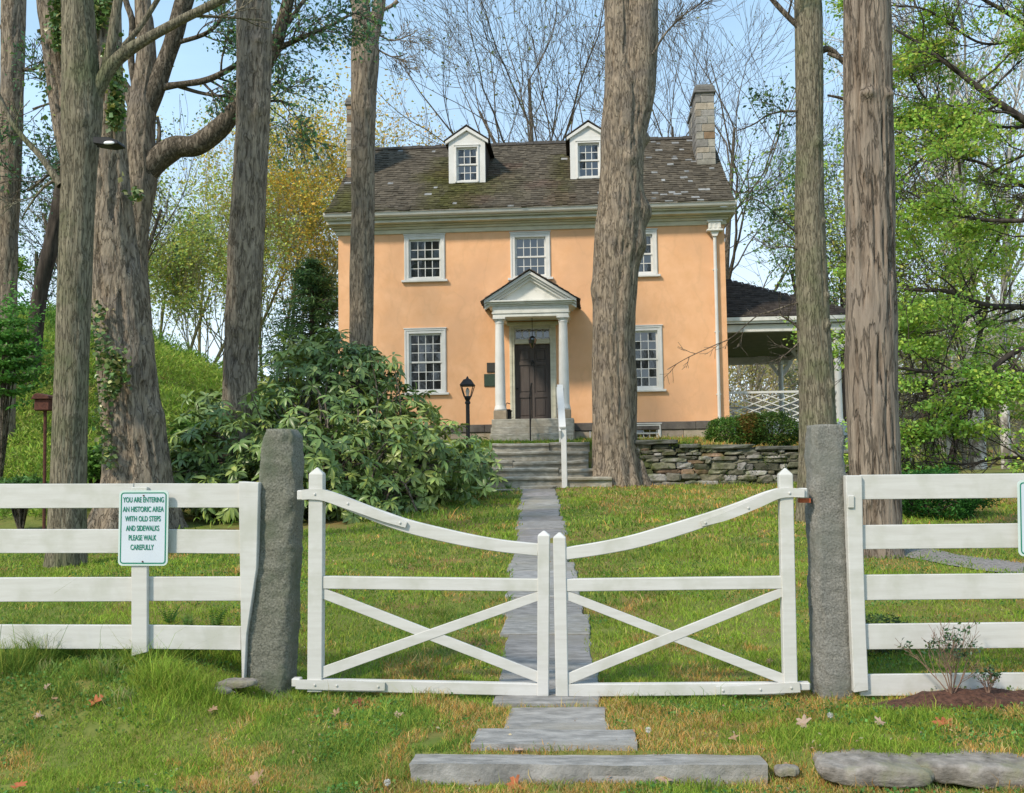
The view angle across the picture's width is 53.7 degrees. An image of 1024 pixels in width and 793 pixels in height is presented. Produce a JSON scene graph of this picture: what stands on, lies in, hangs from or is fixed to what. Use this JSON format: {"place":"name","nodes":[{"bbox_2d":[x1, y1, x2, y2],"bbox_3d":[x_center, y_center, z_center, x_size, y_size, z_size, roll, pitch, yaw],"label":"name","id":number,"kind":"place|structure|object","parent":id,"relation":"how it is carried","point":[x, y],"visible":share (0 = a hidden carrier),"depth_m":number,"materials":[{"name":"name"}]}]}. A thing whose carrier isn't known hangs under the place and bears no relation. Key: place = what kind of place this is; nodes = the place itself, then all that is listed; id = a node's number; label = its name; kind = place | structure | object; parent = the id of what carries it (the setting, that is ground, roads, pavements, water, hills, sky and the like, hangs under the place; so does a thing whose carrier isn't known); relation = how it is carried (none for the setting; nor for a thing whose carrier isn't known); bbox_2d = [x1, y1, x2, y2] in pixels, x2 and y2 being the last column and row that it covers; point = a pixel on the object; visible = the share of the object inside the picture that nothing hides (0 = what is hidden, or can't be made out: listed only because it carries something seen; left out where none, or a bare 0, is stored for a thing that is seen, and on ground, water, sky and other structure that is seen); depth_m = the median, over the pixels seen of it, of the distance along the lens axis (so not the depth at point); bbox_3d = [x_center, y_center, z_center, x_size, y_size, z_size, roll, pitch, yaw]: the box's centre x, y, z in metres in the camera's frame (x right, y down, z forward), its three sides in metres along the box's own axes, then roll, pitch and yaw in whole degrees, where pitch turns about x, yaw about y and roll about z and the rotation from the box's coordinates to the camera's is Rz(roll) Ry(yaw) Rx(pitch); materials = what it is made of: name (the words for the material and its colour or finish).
{"place":"outdoors","nodes":[
{"label":"outdoors","id":0,"kind":"place"},
{"bbox_2d":[155,601,184,622],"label":"fern","id":1,"kind":"object","parent":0,"point":[171,617],"visible":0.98,"depth_m":7.41,"materials":[{"name":"green plant"}]},
{"bbox_2d":[0,315,1023,792],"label":"ground","id":2,"kind":"structure","parent":0,"point":[434,737],"depth_m":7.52,"materials":[{"name":"plant"}]},
{"bbox_2d":[0,0,43,442],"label":"tree","id":3,"kind":"object","parent":2,"relation":"on","point":[12,13],"visible":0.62,"depth_m":20.00,"materials":[{"name":"brown plant"}]},
{"bbox_2d":[0,472,49,528],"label":"shrub","id":4,"kind":"object","parent":2,"relation":"on","point":[19,515],"visible":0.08,"depth_m":14.01,"materials":[{"name":"green plant"}]},
{"bbox_2d":[18,254,35,280],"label":"shrub","id":5,"kind":"object","parent":2,"relation":"on","point":[22,267],"visible":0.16,"depth_m":20.51,"materials":[{"name":"green plant"}]},
{"bbox_2d":[0,278,54,476],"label":"shrub","id":6,"kind":"object","parent":2,"relation":"on","point":[11,338],"visible":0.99,"depth_m":17.15,"materials":[{"name":"green plant"}]},
{"bbox_2d":[23,169,59,384],"bbox_3d":[-9.868,-6.389,22.232,1.612,12.317,0.352,-1,-4,4],"label":"tree","id":7,"kind":"object","parent":2,"relation":"on","point":[46,264],"visible":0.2,"depth_m":21.91,"materials":[{"name":"brown plant"}]},
{"bbox_2d":[31,393,52,528],"bbox_3d":[-6.228,0.971,13.451,0.248,2.026,0.280,-1,-4,4],"label":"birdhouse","id":8,"kind":"object","parent":2,"relation":"on","point":[43,402],"visible":0.75,"depth_m":13.42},
{"bbox_2d":[35,658,64,674],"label":"grass tuft","id":9,"kind":"object","parent":2,"relation":"on","point":[45,661],"visible":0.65,"depth_m":6.11,"materials":[{"name":"green plant"}]},
{"bbox_2d":[87,441,101,483],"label":"shrub","id":10,"kind":"object","parent":2,"relation":"on","point":[93,469],"visible":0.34,"depth_m":14.86,"materials":[{"name":"green plant"}]},
{"bbox_2d":[18,137,183,305],"bbox_3d":[-16.805,-5.146,35.566,9.638,9.600,7.336,-1,-4,4],"label":"tree","id":11,"kind":"object","parent":2,"relation":"on","point":[36,260],"visible":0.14,"depth_m":35.92,"materials":[{"name":"green plant"}]},
{"bbox_2d":[87,652,131,679],"bbox_3d":[-2.378,1.591,6.013,0.280,0.164,0.247,-4,-5,42],"label":"grass tuft","id":12,"kind":"object","parent":2,"relation":"on","point":[112,669],"visible":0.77,"depth_m":5.98,"materials":[{"name":"green plant"}]},
{"bbox_2d":[36,0,188,528],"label":"tree","id":13,"kind":"object","parent":2,"relation":"on","point":[138,433],"visible":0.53,"depth_m":14.29,"materials":[{"name":"brown plant"}]},
{"bbox_2d":[37,0,143,469],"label":"ivy","id":14,"kind":"object","parent":13,"relation":"attached to","point":[115,113],"visible":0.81,"depth_m":14.24,"materials":[{"name":"green plant"}]},
{"bbox_2d":[99,683,138,706],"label":"grass tuft","id":15,"kind":"object","parent":2,"relation":"on","point":[122,697],"visible":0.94,"depth_m":5.66,"materials":[{"name":"green plant"}]},
{"bbox_2d":[18,66,228,293],"bbox_3d":[-12.710,-5.747,31.596,7.866,8.545,6.451,-1,-4,4],"label":"tree","id":16,"kind":"object","parent":2,"relation":"on","point":[152,234],"visible":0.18,"depth_m":31.43,"materials":[{"name":"green plant"}]},
{"bbox_2d":[0,481,261,677],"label":"board fence","id":17,"kind":"object","parent":2,"relation":"on","point":[139,588],"visible":0.82,"depth_m":6.31,"materials":[{"name":"paint"}]},
{"bbox_2d":[118,490,168,565],"bbox_3d":[-2.292,0.817,6.280,0.316,0.465,0.014,-1,-4,4],"label":"sign","id":18,"kind":"object","parent":17,"relation":"attached to","point":[143,528],"visible":1,"depth_m":6.28,"materials":[{"name":"metal"}]},
{"bbox_2d":[0,0,268,567],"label":"tree","id":19,"kind":"object","parent":2,"relation":"on","point":[85,80],"visible":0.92,"depth_m":10.99,"materials":[{"name":"brown plant"}]},
{"bbox_2d":[93,137,124,149],"bbox_3d":[-4.387,-2.746,10.956,0.323,0.105,0.200,-1,-4,4],"label":"floodlight","id":20,"kind":"object","parent":19,"relation":"attached to","point":[107,143],"visible":1,"depth_m":10.88,"materials":[{"name":"black metal"}]},
{"bbox_2d":[0,301,343,528],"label":"ground cover","id":21,"kind":"object","parent":2,"relation":"on","point":[205,370],"visible":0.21,"depth_m":22.26,"materials":[{"name":"green plant"}]},
{"bbox_2d":[167,418,200,511],"bbox_3d":[-5.267,1.120,16.190,0.631,1.554,0.521,-2,-4,24],"label":"shrub","id":22,"kind":"object","parent":2,"relation":"on","point":[185,424],"visible":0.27,"depth_m":16.15,"materials":[{"name":"green plant"}]},
{"bbox_2d":[0,0,400,331],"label":"tree","id":23,"kind":"object","parent":2,"relation":"on","point":[152,158],"visible":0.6,"depth_m":18.75,"materials":[{"name":"brown plant"}]},
{"bbox_2d":[210,603,230,625],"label":"fern","id":24,"kind":"object","parent":2,"relation":"on","point":[217,621],"visible":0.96,"depth_m":7.29,"materials":[{"name":"green plant"}]},
{"bbox_2d":[148,150,313,363],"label":"tree","id":25,"kind":"object","parent":2,"relation":"on","point":[188,280],"visible":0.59,"depth_m":40.80,"materials":[{"name":"green plant"}]},
{"bbox_2d":[216,678,256,688],"bbox_3d":[-1.649,1.719,6.061,0.245,0.050,0.139,-1,-4,4],"label":"rock","id":26,"kind":"object","parent":2,"relation":"on","point":[240,682],"visible":0.93,"depth_m":6.00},
{"bbox_2d":[220,0,271,478],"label":"tree","id":27,"kind":"object","parent":2,"relation":"on","point":[245,245],"visible":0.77,"depth_m":16.39,"materials":[{"name":"brown plant"}]},
{"bbox_2d":[123,45,386,367],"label":"tree","id":28,"kind":"object","parent":2,"relation":"on","point":[220,227],"visible":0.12,"depth_m":43.95,"materials":[{"name":"green plant"}]},
{"bbox_2d":[246,429,304,694],"bbox_3d":[-1.501,1.059,6.391,0.354,1.710,0.284,-1,-4,4],"label":"granite post","id":29,"kind":"object","parent":2,"relation":"on","point":[273,637],"visible":0.85,"depth_m":6.28,"materials":[{"name":"stone"}]},
{"bbox_2d":[292,467,549,695],"bbox_3d":[-0.561,1.132,6.186,1.596,1.408,0.090,-1,-4,4],"label":"gate leaf","id":30,"kind":"object","parent":29,"relation":"attached to","point":[317,494],"visible":1,"depth_m":6.16,"materials":[{"name":"paint"}]},
{"bbox_2d":[177,53,409,378],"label":"tree","id":31,"kind":"object","parent":2,"relation":"on","point":[287,187],"visible":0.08,"depth_m":46.64,"materials":[{"name":"yellow plant"}]},
{"bbox_2d":[258,255,338,411],"bbox_3d":[-5.947,-1.710,30.615,5.741,5.177,5.713,-1,-4,4],"label":"tree","id":32,"kind":"object","parent":2,"relation":"on","point":[313,281],"visible":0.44,"depth_m":30.42,"materials":[{"name":"green plant"}]},
{"bbox_2d":[191,24,468,394],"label":"tree","id":33,"kind":"object","parent":2,"relation":"on","point":[323,250],"visible":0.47,"depth_m":42.87,"materials":[{"name":"yellow plant"}]},
{"bbox_2d":[166,327,507,524],"bbox_3d":[-2.645,0.388,16.378,6.467,3.375,4.493,0,-4,-18],"label":"shrub","id":34,"kind":"object","parent":2,"relation":"on","point":[384,477],"visible":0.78,"depth_m":16.10,"materials":[{"name":"green plant"}]},
{"bbox_2d":[349,0,436,461],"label":"tree","id":35,"kind":"object","parent":2,"relation":"on","point":[364,77],"visible":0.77,"depth_m":21.46,"materials":[{"name":"brown plant"}]},
{"bbox_2d":[460,376,474,447],"bbox_3d":[-0.964,0.414,22.048,0.308,1.727,0.308,-1,-4,4],"label":"street lamp","id":36,"kind":"object","parent":2,"relation":"on","point":[467,382],"visible":0.88,"depth_m":22.01,"materials":[{"name":"black metal"}]},
{"bbox_2d":[375,0,604,145],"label":"tree","id":37,"kind":"object","parent":2,"relation":"on","point":[494,111],"visible":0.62,"depth_m":41.14,"materials":[{"name":"brown plant"}]},
{"bbox_2d":[0,528,1023,792],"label":"clover","id":38,"kind":"object","parent":2,"relation":"on","point":[374,720],"visible":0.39,"depth_m":5.78,"materials":[{"name":"green plant"}]},
{"bbox_2d":[1,499,1023,792],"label":"leaf litter","id":39,"kind":"object","parent":2,"relation":"on","point":[619,707],"visible":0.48,"depth_m":5.41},
{"bbox_2d":[306,0,738,145],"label":"tree","id":40,"kind":"object","parent":2,"relation":"on","point":[531,127],"visible":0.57,"depth_m":43.31,"materials":[{"name":"brown plant"}]},
{"bbox_2d":[519,485,556,488],"bbox_3d":[0.521,1.820,20.078,0.775,0.110,0.279,-1,-4,4],"label":"slab","id":41,"kind":"object","parent":2,"relation":"on","point":[538,487],"visible":0.52,"depth_m":19.95,"materials":[{"name":"stone"}]},
{"bbox_2d":[487,442,611,488],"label":"garden steps","id":42,"kind":"structure","parent":2,"relation":"on","point":[528,464],"depth_m":21.18,"materials":[{"name":"stone"}]},
{"bbox_2d":[471,728,636,751],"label":"step slab","id":43,"kind":"structure","parent":2,"relation":"on","point":[494,738],"depth_m":5.12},
{"bbox_2d":[504,707,608,729],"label":"paving slab","id":44,"kind":"structure","parent":2,"relation":"on","point":[564,718],"depth_m":5.59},
{"bbox_2d":[534,775,580,791],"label":"grass tuft","id":45,"kind":"object","parent":2,"relation":"on","point":[557,784],"visible":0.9,"depth_m":4.77,"materials":[{"name":"green plant"}]},
{"bbox_2d":[556,384,566,487],"bbox_3d":[1.060,0.797,21.386,0.169,2.295,2.486,-1,-4,2],"label":"wooden handrail","id":46,"kind":"object","parent":2,"relation":"on","point":[561,417],"visible":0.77,"depth_m":20.23,"materials":[{"name":"white paint"}]},
{"bbox_2d":[323,84,847,449],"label":"house","id":47,"kind":"structure","parent":2,"relation":"on","point":[483,250],"depth_m":27.91,"materials":[{"name":"paint"}]},
{"bbox_2d":[401,233,447,282],"bbox_3d":[-2.432,-3.856,28.171,1.290,1.363,0.220,-1,-4,4],"label":"window","id":48,"kind":"structure","parent":47,"relation":"in","point":[424,254],"depth_m":28.21,"materials":[{"name":"white paint"}]},
{"bbox_2d":[402,327,448,395],"bbox_3d":[-2.393,-0.967,27.979,1.310,1.873,0.220,-1,-4,4],"label":"window","id":49,"kind":"structure","parent":47,"relation":"in","point":[425,363],"depth_m":28.03,"materials":[{"name":"white paint"}]},
{"bbox_2d":[484,374,494,386],"bbox_3d":[-0.598,-0.447,27.785,0.340,0.350,0.034,-1,-4,4],"label":"plaque","id":50,"kind":"object","parent":47,"relation":"attached to","point":[489,380],"visible":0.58,"depth_m":27.77,"materials":[{"name":"green metal"}]},
{"bbox_2d":[508,231,552,280],"bbox_3d":[0.510,-3.889,27.959,1.250,1.363,0.220,-1,-4,4],"label":"window","id":51,"kind":"structure","parent":47,"relation":"in","point":[528,249],"depth_m":28.00,"materials":[{"name":"white paint"}]},
{"bbox_2d":[529,383,532,440],"bbox_3d":[0.483,0.389,25.712,0.045,1.559,1.008,-1,-4,4],"label":"iron handrail","id":52,"kind":"object","parent":47,"relation":"on","point":[530,407],"visible":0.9,"depth_m":25.27,"materials":[{"name":"black metal"}]},
{"bbox_2d":[514,328,549,339],"bbox_3d":[0.567,-1.724,27.879,0.997,0.320,0.050,-1,-4,4],"label":"transom window","id":53,"kind":"structure","parent":47,"relation":"in","point":[520,333],"depth_m":27.88,"materials":[{"name":"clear glass"}]},
{"bbox_2d":[515,344,550,418],"bbox_3d":[0.579,-0.395,27.816,0.980,2.100,0.121,-1,-4,4],"label":"door","id":54,"kind":"structure","parent":47,"relation":"in","point":[532,365],"depth_m":27.83,"materials":[{"name":"brown wood"}]},
{"bbox_2d":[638,228,660,276],"bbox_3d":[3.417,-3.932,27.751,1.280,1.343,0.220,-1,-4,4],"label":"window","id":55,"kind":"structure","parent":47,"relation":"in","point":[648,267],"depth_m":27.73,"materials":[{"name":"white paint"}]},
{"bbox_2d":[637,423,661,437],"bbox_3d":[3.652,0.965,27.396,0.820,0.488,0.175,-1,-4,4],"label":"basement window","id":56,"kind":"structure","parent":47,"relation":"in","point":[651,433],"depth_m":27.41,"materials":[{"name":"white paint"}]},
{"bbox_2d":[635,324,665,391],"bbox_3d":[3.521,-1.035,27.553,1.310,1.833,0.220,-1,-4,4],"label":"window","id":57,"kind":"structure","parent":47,"relation":"in","point":[648,338],"depth_m":27.59,"materials":[{"name":"white paint"}]},
{"bbox_2d":[409,754,767,786],"bbox_3d":[0.362,1.841,4.899,1.710,0.168,0.191,-1,-4,4],"label":"kerb stone","id":58,"kind":"object","parent":2,"relation":"on","point":[469,768],"visible":0.81,"depth_m":4.84,"materials":[{"name":"stone"}]},
{"bbox_2d":[591,0,724,486],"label":"tree","id":59,"kind":"object","parent":2,"relation":"on","point":[624,209],"visible":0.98,"depth_m":20.75,"materials":[{"name":"brown plant"}]},
{"bbox_2d":[542,0,843,290],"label":"tree","id":60,"kind":"object","parent":2,"relation":"on","point":[728,269],"visible":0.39,"depth_m":46.05,"materials":[{"name":"brown plant"}]},
{"bbox_2d":[547,0,843,269],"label":"tree","id":61,"kind":"object","parent":2,"relation":"on","point":[669,124],"visible":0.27,"depth_m":48.78,"materials":[{"name":"brown plant"}]},
{"bbox_2d":[689,775,728,792],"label":"grass tuft","id":62,"kind":"object","parent":2,"relation":"on","point":[711,784],"visible":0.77,"depth_m":4.70,"materials":[{"name":"green plant"}]},
{"bbox_2d":[702,414,763,443],"bbox_3d":[4.737,0.772,21.621,1.396,0.773,1.127,-1,-4,4],"label":"shrub","id":63,"kind":"object","parent":2,"relation":"on","point":[728,423],"visible":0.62,"depth_m":21.34,"materials":[{"name":"green plant"}]},
{"bbox_2d":[634,440,848,484],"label":"retaining wall","id":64,"kind":"structure","parent":2,"relation":"on","point":[684,463],"depth_m":20.50,"materials":[{"name":"stone"}]},
{"bbox_2d":[639,444,789,482],"bbox_3d":[4.559,1.333,20.467,4.612,0.933,0.136,-1,-4,4],"label":"wall moss","id":65,"kind":"object","parent":64,"relation":"attached to","point":[700,448],"depth_m":20.45,"materials":[{"name":"green plant"}]},
{"bbox_2d":[735,411,765,442],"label":"shrub","id":66,"kind":"object","parent":2,"relation":"on","point":[747,416],"visible":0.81,"depth_m":21.16,"materials":[{"name":"green plant"}]},
{"bbox_2d":[728,365,777,416],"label":"tree","id":67,"kind":"object","parent":2,"relation":"on","point":[753,390],"visible":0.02,"depth_m":53.17,"materials":[{"name":"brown plant"}]},
{"bbox_2d":[730,275,793,410],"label":"tree","id":68,"kind":"object","parent":2,"relation":"on","point":[753,373],"visible":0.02,"depth_m":75.56,"materials":[{"name":"green plant"}]},
{"bbox_2d":[728,281,798,417],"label":"tree","id":69,"kind":"object","parent":2,"relation":"on","point":[773,385],"visible":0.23,"depth_m":40.78,"materials":[{"name":"brown plant"}]},
{"bbox_2d":[747,410,798,445],"bbox_3d":[5.501,0.733,21.351,1.296,0.907,1.102,-1,-4,4],"label":"shrub","id":70,"kind":"object","parent":2,"relation":"on","point":[788,424],"visible":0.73,"depth_m":21.07,"materials":[{"name":"green plant"}]},
{"bbox_2d":[664,0,899,521],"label":"tree","id":71,"kind":"object","parent":2,"relation":"on","point":[817,404],"visible":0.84,"depth_m":14.43,"materials":[{"name":"brown plant"}]},
{"bbox_2d":[774,764,799,776],"bbox_3d":[1.308,1.779,4.814,0.117,0.055,0.097,-1,-4,4],"label":"rock","id":72,"kind":"object","parent":2,"relation":"on","point":[785,770],"visible":1,"depth_m":4.77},
{"bbox_2d":[804,424,854,699],"bbox_3d":[1.925,1.029,6.142,0.245,1.720,0.264,-1,-4,4],"label":"granite post","id":73,"kind":"object","parent":2,"relation":"on","point":[830,669],"visible":0.9,"depth_m":6.04,"materials":[{"name":"stone"}]},
{"bbox_2d":[553,468,810,696],"bbox_3d":[1.026,1.120,6.079,1.546,1.359,0.105,-1,-4,4],"label":"gate leaf","id":74,"kind":"object","parent":73,"relation":"attached to","point":[785,492],"visible":1,"depth_m":6.04,"materials":[{"name":"paint"}]},
{"bbox_2d":[771,341,909,421],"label":"tree","id":75,"kind":"object","parent":2,"relation":"on","point":[792,382],"visible":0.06,"depth_m":42.79,"materials":[{"name":"green plant"}]},
{"bbox_2d":[725,6,1002,421],"bbox_3d":[13.763,-5.520,39.903,11.664,18.200,9.362,-1,-4,4],"label":"tree","id":76,"kind":"object","parent":2,"relation":"on","point":[778,226],"visible":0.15,"depth_m":39.24,"materials":[{"name":"green plant"}]},
{"bbox_2d":[827,0,905,558],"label":"tree","id":77,"kind":"object","parent":2,"relation":"on","point":[871,372],"visible":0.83,"depth_m":11.28,"materials":[{"name":"brown plant"}]},
{"bbox_2d":[812,749,933,787],"bbox_3d":[1.718,1.769,4.805,0.560,0.118,0.326,-1,-4,4],"label":"rock","id":78,"kind":"object","parent":2,"relation":"on","point":[845,767],"visible":0.94,"depth_m":4.68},
{"bbox_2d":[729,133,1023,466],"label":"tree","id":79,"kind":"object","parent":2,"relation":"on","point":[941,282],"visible":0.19,"depth_m":29.17,"materials":[{"name":"green plant"}]},
{"bbox_2d":[865,613,909,656],"bbox_3d":[2.509,1.654,6.941,0.575,0.335,0.461,-1,-4,4],"label":"shrub","id":80,"kind":"object","parent":2,"relation":"on","point":[878,619],"visible":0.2,"depth_m":6.91,"materials":[{"name":"green plant"}]},
{"bbox_2d":[779,0,1023,473],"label":"tree","id":81,"kind":"object","parent":2,"relation":"on","point":[959,134],"visible":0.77,"depth_m":18.98,"materials":[{"name":"green plant"}]},
{"bbox_2d":[784,0,1023,469],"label":"tree","id":82,"kind":"object","parent":2,"relation":"on","point":[972,441],"visible":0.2,"depth_m":33.40,"materials":[{"name":"green plant"}]},
{"bbox_2d":[824,5,1023,468],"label":"tree","id":83,"kind":"object","parent":2,"relation":"on","point":[948,444],"visible":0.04,"depth_m":44.56,"materials":[{"name":"green plant"}]},
{"bbox_2d":[841,324,1017,459],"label":"tree","id":84,"kind":"object","parent":2,"relation":"on","point":[920,374],"visible":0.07,"depth_m":42.34,"materials":[{"name":"green plant"}]},
{"bbox_2d":[913,782,946,792],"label":"grass tuft","id":85,"kind":"object","parent":2,"relation":"on","point":[926,787],"visible":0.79,"depth_m":4.66,"materials":[{"name":"green plant"}]},
{"bbox_2d":[843,473,1023,695],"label":"board fence","id":86,"kind":"object","parent":2,"relation":"on","point":[861,586],"visible":0.97,"depth_m":5.96,"materials":[{"name":"paint"}]},
{"bbox_2d":[1017,480,1023,555],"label":"sign","id":87,"kind":"object","parent":86,"relation":"attached to","point":[1020,495],"visible":1,"depth_m":5.90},
{"bbox_2d":[862,687,1023,710],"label":"mulch bed","id":88,"kind":"object","parent":2,"relation":"on","point":[960,697],"visible":0.41,"depth_m":5.69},
{"bbox_2d":[894,613,983,693],"bbox_3d":[2.483,1.473,5.812,0.378,0.483,0.418,2,-5,-35],"label":"sapling","id":89,"kind":"object","parent":88,"relation":"on","point":[956,655],"visible":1,"depth_m":5.73,"materials":[{"name":"green plant"}]},
{"bbox_2d":[972,664,1000,692],"bbox_3d":[2.699,1.609,5.713,0.211,0.181,0.116,1,-4,-25],"label":"sapling","id":90,"kind":"object","parent":88,"relation":"on","point":[988,670],"visible":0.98,"depth_m":5.72,"materials":[{"name":"green plant"}]},
{"bbox_2d":[899,346,996,460],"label":"tree","id":91,"kind":"object","parent":2,"relation":"on","point":[937,389],"visible":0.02,"depth_m":53.90,"materials":[{"name":"green plant"}]},
{"bbox_2d":[902,462,1004,520],"bbox_3d":[6.040,1.393,14.747,2.011,0.893,1.662,-1,-4,4],"label":"shrub","id":92,"kind":"object","parent":2,"relation":"on","point":[964,508],"visible":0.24,"depth_m":14.28,"materials":[{"name":"green plant"}]},
{"bbox_2d":[892,0,1023,468],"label":"tree","id":93,"kind":"object","parent":2,"relation":"on","point":[1004,418],"visible":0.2,"depth_m":38.94,"materials":[{"name":"green plant"}]},
{"bbox_2d":[901,270,1014,451],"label":"tree","id":94,"kind":"object","parent":2,"relation":"on","point":[955,349],"visible":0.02,"depth_m":69.41,"materials":[{"name":"green plant"}]},
{"bbox_2d":[899,343,1020,467],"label":"tree","id":95,"kind":"object","parent":2,"relation":"on","point":[966,446],"visible":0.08,"depth_m":45.38,"materials":[{"name":"green plant"}]},
{"bbox_2d":[905,549,1023,572],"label":"gravel path","id":96,"kind":"structure","parent":2,"relation":"on","point":[987,564],"depth_m":10.65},
{"bbox_2d":[910,749,1023,789],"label":"rock","id":97,"kind":"object","parent":2,"relation":"on","point":[974,769],"visible":0.91,"depth_m":4.69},
{"bbox_2d":[933,359,1022,468],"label":"tree","id":98,"kind":"object","parent":2,"relation":"on","point":[986,430],"visible":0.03,"depth_m":53.96,"materials":[{"name":"green plant"}]},
{"bbox_2d":[936,290,1023,455],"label":"tree","id":99,"kind":"object","parent":2,"relation":"on","point":[996,344],"visible":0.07,"depth_m":67.81,"materials":[{"name":"green plant"}]},
{"bbox_2d":[957,326,1023,456],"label":"tree","id":100,"kind":"object","parent":2,"relation":"on","point":[1017,427],"visible":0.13,"depth_m":44.70,"materials":[{"name":"green plant"}]},
{"bbox_2d":[964,260,1023,356],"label":"tree","id":101,"kind":"object","parent":2,"relation":"on","point":[1007,303],"visible":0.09,"depth_m":95.19,"materials":[{"name":"green plant"}]},
{"bbox_2d":[0,0,1023,401],"label":"sky","id":102,"kind":"structure","parent":0,"point":[192,61],"materials":[{"name":"blue"}]},
{"bbox_2d":[493,489,600,706],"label":"path","id":103,"kind":"structure","parent":0,"point":[540,512],"depth_m":8.04,"materials":[{"name":"stone"}]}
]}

